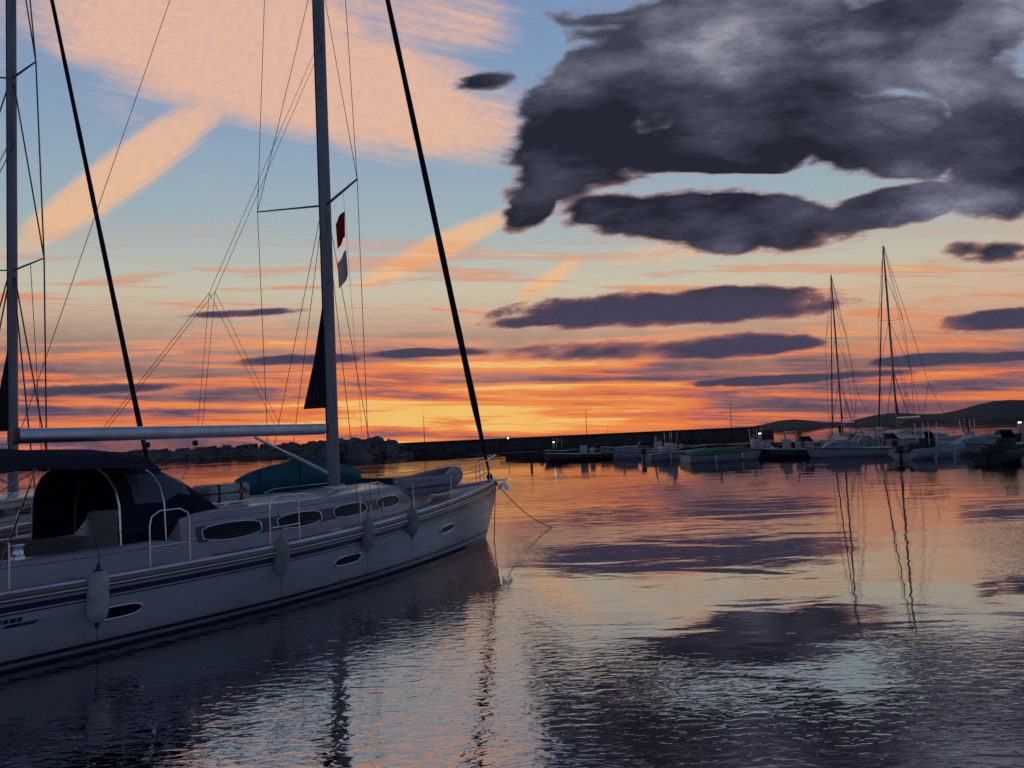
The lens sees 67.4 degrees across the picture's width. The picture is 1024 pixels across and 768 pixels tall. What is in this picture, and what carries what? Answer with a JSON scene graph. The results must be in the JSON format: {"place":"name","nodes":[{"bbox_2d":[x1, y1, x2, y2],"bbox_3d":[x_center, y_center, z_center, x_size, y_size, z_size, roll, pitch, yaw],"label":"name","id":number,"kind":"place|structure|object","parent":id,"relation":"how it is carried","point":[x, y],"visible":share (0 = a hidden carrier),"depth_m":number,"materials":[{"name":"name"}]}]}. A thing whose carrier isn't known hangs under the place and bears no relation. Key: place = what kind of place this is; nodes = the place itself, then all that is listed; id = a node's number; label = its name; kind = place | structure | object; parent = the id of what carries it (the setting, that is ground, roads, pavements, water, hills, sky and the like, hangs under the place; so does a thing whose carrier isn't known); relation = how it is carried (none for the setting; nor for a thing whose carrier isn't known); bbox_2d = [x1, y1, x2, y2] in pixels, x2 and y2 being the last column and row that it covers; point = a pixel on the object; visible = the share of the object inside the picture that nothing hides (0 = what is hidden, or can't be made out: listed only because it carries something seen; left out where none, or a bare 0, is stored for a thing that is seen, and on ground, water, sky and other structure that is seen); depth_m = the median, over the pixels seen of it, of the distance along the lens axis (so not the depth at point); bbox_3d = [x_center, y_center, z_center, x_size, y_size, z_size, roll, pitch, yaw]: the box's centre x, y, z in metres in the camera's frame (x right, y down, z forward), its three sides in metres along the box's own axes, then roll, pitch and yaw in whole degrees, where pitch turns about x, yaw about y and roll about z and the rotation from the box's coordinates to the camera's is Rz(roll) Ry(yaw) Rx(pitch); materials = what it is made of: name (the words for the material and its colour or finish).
{"place":"outdoors","nodes":[
{"label":"outdoors","id":0,"kind":"place"},
{"bbox_2d":[0,418,1023,767],"bbox_3d":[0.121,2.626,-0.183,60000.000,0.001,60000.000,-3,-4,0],"label":"water","id":1,"kind":"structure","parent":0,"point":[804,612],"depth_m":9.73,"materials":[{"name":"grey liquid"}]},
{"bbox_2d":[0,0,148,538],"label":"yacht","id":2,"kind":"object","parent":1,"relation":"on","point":[12,499],"visible":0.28,"depth_m":21.20,"materials":[{"name":"white"}]},
{"bbox_2d":[124,442,297,459],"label":"breakwater","id":3,"kind":"object","parent":1,"relation":"on","point":[250,449],"visible":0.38,"depth_m":330.31,"materials":[{"name":"grey stone"}]},
{"bbox_2d":[0,0,508,672],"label":"sailboat","id":4,"kind":"object","parent":1,"relation":"on","point":[154,550],"visible":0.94,"depth_m":13.04,"materials":[{"name":"white"}]},
{"bbox_2d":[494,481,550,541],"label":"mooring lines","id":5,"kind":"object","parent":4,"relation":"attached to","point":[515,504],"visible":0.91,"depth_m":21.00,"materials":[{"name":"fabric"}]},
{"bbox_2d":[287,436,413,460],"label":"breakwater","id":6,"kind":"object","parent":1,"relation":"in","point":[316,450],"visible":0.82,"depth_m":147.17,"materials":[{"name":"grey stone"}]},
{"bbox_2d":[540,437,576,457],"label":"rib boat","id":7,"kind":"object","parent":1,"relation":"on","point":[558,447],"visible":0.43,"depth_m":92.39,"materials":[{"name":"grey rubber"}]},
{"bbox_2d":[543,442,614,461],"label":"open boat","id":8,"kind":"object","parent":1,"relation":"on","point":[583,454],"visible":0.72,"depth_m":78.16,"materials":[{"name":"black"}]},
{"bbox_2d":[399,404,773,454],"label":"quay","id":9,"kind":"structure","parent":1,"relation":"in","point":[436,447],"depth_m":174.58,"materials":[{"name":"concrete"}]},
{"bbox_2d":[600,435,665,458],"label":"cruiser boat","id":10,"kind":"object","parent":1,"relation":"on","point":[625,452],"visible":0.6,"depth_m":76.89,"materials":[{"name":"white plastic"}]},
{"bbox_2d":[631,438,682,450],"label":"open boat","id":11,"kind":"object","parent":1,"relation":"on","point":[658,444],"visible":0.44,"depth_m":83.69,"materials":[{"name":"white plastic"}]},
{"bbox_2d":[641,430,706,460],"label":"open boat","id":12,"kind":"object","parent":1,"relation":"on","point":[669,451],"visible":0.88,"depth_m":68.56,"materials":[{"name":"white"}]},
{"bbox_2d":[679,439,761,462],"bbox_3d":[17.010,5.404,61.508,6.628,1.990,2.699,-2,-4,-10],"label":"covered boat","id":13,"kind":"object","parent":1,"relation":"on","point":[719,453],"visible":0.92,"depth_m":60.58,"materials":[{"name":"green"}]},
{"bbox_2d":[726,426,781,448],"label":"open boat","id":14,"kind":"object","parent":1,"relation":"on","point":[759,442],"visible":0.42,"depth_m":69.32,"materials":[{"name":"white plastic"}]},
{"bbox_2d":[500,420,1023,458],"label":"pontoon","id":15,"kind":"object","parent":1,"relation":"on","point":[536,454],"visible":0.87,"depth_m":86.88,"materials":[{"name":"concrete"}]},
{"bbox_2d":[750,439,819,457],"bbox_3d":[22.444,5.203,63.316,5.456,2.142,2.207,-4,-4,20],"label":"open boat","id":16,"kind":"object","parent":1,"relation":"on","point":[786,450],"visible":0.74,"depth_m":62.60,"materials":[{"name":"black"}]},
{"bbox_2d":[779,425,841,448],"bbox_3d":[25.098,4.702,64.399,5.856,3.045,2.404,-2,-4,-12],"label":"cruiser boat","id":17,"kind":"object","parent":1,"relation":"on","point":[811,440],"visible":0.3,"depth_m":64.09,"materials":[{"name":"white plastic"}]},
{"bbox_2d":[805,423,897,457],"bbox_3d":[25.846,4.266,58.696,6.656,3.052,2.601,-3,-4,10],"label":"cruiser boat","id":18,"kind":"object","parent":1,"relation":"on","point":[835,449],"visible":0.82,"depth_m":57.90,"materials":[{"name":"white plastic"}]},
{"bbox_2d":[826,269,881,446],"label":"yacht","id":19,"kind":"object","parent":1,"relation":"on","point":[850,436],"visible":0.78,"depth_m":83.76,"materials":[{"name":"white plastic"}]},
{"bbox_2d":[858,422,938,447],"bbox_3d":[29.957,4.151,59.786,6.956,3.054,2.699,-2,-4,-5],"label":"cruiser boat","id":20,"kind":"object","parent":1,"relation":"on","point":[902,441],"visible":0.2,"depth_m":59.23,"materials":[{"name":"white"}]},
{"bbox_2d":[877,246,958,445],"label":"yacht","id":21,"kind":"object","parent":1,"relation":"on","point":[919,433],"visible":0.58,"depth_m":76.01,"materials":[{"name":"white plastic"}]},
{"bbox_2d":[888,420,965,459],"bbox_3d":[27.910,3.828,51.328,5.731,2.710,2.525,-1,-4,-20],"label":"rib boat","id":22,"kind":"object","parent":1,"relation":"on","point":[926,447],"visible":0.91,"depth_m":50.61,"materials":[{"name":"rubber"}]},
{"bbox_2d":[921,416,985,442],"bbox_3d":[35.419,4.025,60.213,6.456,2.860,2.601,-3,-4,12],"label":"open boat","id":23,"kind":"object","parent":1,"relation":"on","point":[967,433],"visible":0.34,"depth_m":59.74,"materials":[{"name":"white plastic"}]},
{"bbox_2d":[935,423,1023,454],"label":"cruiser boat","id":24,"kind":"object","parent":1,"relation":"on","point":[973,443],"visible":0.45,"depth_m":53.18,"materials":[{"name":"white plastic"}]},
{"bbox_2d":[966,430,1023,463],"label":"rib boat","id":25,"kind":"object","parent":1,"relation":"on","point":[1005,449],"visible":0.92,"depth_m":42.00,"materials":[{"name":"grey rubber"}]},
{"bbox_2d":[0,0,1023,451],"label":"sky","id":26,"kind":"structure","parent":0,"point":[645,209],"materials":[{"name":"orange"}]},
{"bbox_2d":[752,400,1023,429],"bbox_3d":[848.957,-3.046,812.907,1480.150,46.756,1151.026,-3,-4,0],"label":"hill","id":27,"kind":"structure","parent":0,"point":[1006,409],"depth_m":617.73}
]}

